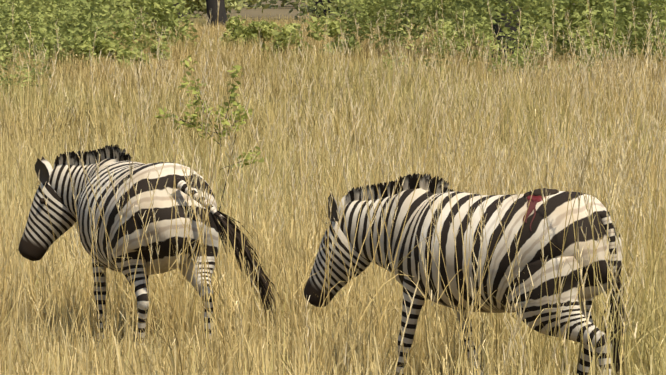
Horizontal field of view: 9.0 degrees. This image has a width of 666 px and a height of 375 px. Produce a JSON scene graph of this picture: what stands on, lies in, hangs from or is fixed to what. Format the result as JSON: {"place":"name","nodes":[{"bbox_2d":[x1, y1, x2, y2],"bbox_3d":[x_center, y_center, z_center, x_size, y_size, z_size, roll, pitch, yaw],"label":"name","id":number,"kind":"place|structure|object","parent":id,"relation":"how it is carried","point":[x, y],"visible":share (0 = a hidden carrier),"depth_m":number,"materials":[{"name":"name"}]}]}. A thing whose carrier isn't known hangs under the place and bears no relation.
{"place":"outdoors","nodes":[
{"label":"outdoors","id":0,"kind":"place"},
{"bbox_2d":[5,0,665,361],"bbox_3d":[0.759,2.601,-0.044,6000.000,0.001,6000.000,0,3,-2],"label":"ground","id":1,"kind":"structure","parent":0,"point":[280,11],"depth_m":288.53,"materials":[{"name":"brown soil"}]},
{"bbox_2d":[19,144,282,354],"bbox_3d":[-1.280,0.464,28.344,0.833,1.470,2.624,-2,3,-28],"label":"zebra","id":2,"kind":"object","parent":1,"relation":"on","point":[37,240],"visible":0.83,"depth_m":27.79,"materials":[{"name":"multicoloured"}]},
{"bbox_2d":[174,0,183,21],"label":"tree","id":3,"kind":"object","parent":1,"relation":"on","point":[176,4],"visible":0.06,"depth_m":194.14,"materials":[{"name":"green plant"}]},
{"bbox_2d":[155,55,267,210],"bbox_3d":[-1.084,-0.242,37.762,1.021,1.894,0.621,0,3,-2],"label":"sapling","id":4,"kind":"object","parent":1,"relation":"on","point":[221,111],"depth_m":37.68,"materials":[{"name":"green plant"}]},
{"bbox_2d":[206,0,227,29],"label":"tree","id":5,"kind":"object","parent":1,"relation":"on","point":[221,17],"visible":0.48,"depth_m":179.29,"materials":[{"name":"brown plant"}]},
{"bbox_2d":[310,0,331,21],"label":"tree","id":6,"kind":"object","parent":1,"relation":"on","point":[321,3],"visible":0.23,"depth_m":209.38,"materials":[{"name":"black plant"}]},
{"bbox_2d":[0,0,665,95],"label":"foliage","id":7,"kind":"object","parent":1,"relation":"on","point":[80,21],"visible":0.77,"depth_m":101.72,"materials":[{"name":"green plant"}]},
{"bbox_2d":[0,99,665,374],"bbox_3d":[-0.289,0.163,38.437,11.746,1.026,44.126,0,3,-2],"label":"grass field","id":8,"kind":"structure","parent":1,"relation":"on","point":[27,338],"depth_m":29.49,"materials":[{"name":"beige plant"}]},
{"bbox_2d":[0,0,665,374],"bbox_3d":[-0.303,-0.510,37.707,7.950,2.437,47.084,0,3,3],"label":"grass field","id":9,"kind":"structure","parent":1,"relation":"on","point":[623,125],"depth_m":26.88,"materials":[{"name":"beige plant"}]},
{"bbox_2d":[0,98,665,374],"bbox_3d":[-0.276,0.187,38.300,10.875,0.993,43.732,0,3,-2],"label":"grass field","id":10,"kind":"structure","parent":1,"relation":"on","point":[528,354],"depth_m":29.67,"materials":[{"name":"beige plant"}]},
{"bbox_2d":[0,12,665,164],"bbox_3d":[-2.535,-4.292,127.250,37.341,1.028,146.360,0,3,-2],"label":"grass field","id":11,"kind":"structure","parent":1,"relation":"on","point":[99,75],"depth_m":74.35,"materials":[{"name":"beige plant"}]},
{"bbox_2d":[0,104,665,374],"bbox_3d":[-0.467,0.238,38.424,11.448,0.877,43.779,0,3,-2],"label":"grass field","id":12,"kind":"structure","parent":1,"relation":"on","point":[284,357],"depth_m":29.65,"materials":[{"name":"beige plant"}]},
{"bbox_2d":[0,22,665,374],"bbox_3d":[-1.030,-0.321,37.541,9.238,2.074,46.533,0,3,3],"label":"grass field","id":13,"kind":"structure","parent":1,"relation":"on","point":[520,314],"depth_m":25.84,"materials":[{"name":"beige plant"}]},
{"bbox_2d":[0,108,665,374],"bbox_3d":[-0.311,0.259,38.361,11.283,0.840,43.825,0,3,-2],"label":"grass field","id":14,"kind":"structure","parent":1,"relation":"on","point":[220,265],"depth_m":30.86,"materials":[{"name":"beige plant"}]},
{"bbox_2d":[0,168,665,374],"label":"grass field","id":15,"kind":"structure","parent":1,"relation":"on","point":[195,317],"depth_m":29.14,"materials":[{"name":"beige plant"}]},
{"bbox_2d":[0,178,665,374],"bbox_3d":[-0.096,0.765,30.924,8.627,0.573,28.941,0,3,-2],"label":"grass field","id":16,"kind":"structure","parent":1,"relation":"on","point":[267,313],"depth_m":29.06,"materials":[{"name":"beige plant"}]},
{"bbox_2d":[0,0,665,374],"bbox_3d":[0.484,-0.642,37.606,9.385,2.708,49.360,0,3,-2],"label":"grass field","id":17,"kind":"structure","parent":1,"relation":"on","point":[554,131],"depth_m":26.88,"materials":[{"name":"beige plant"}]},
{"bbox_2d":[304,173,630,374],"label":"zebra","id":18,"kind":"object","parent":1,"relation":"on","point":[420,216],"visible":0.71,"depth_m":24.65,"materials":[{"name":"multicoloured"}]},
{"bbox_2d":[487,0,520,70],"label":"tree","id":19,"kind":"object","parent":1,"relation":"on","point":[512,28],"visible":0.15,"depth_m":107.59,"materials":[{"name":"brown plant"}]}
]}

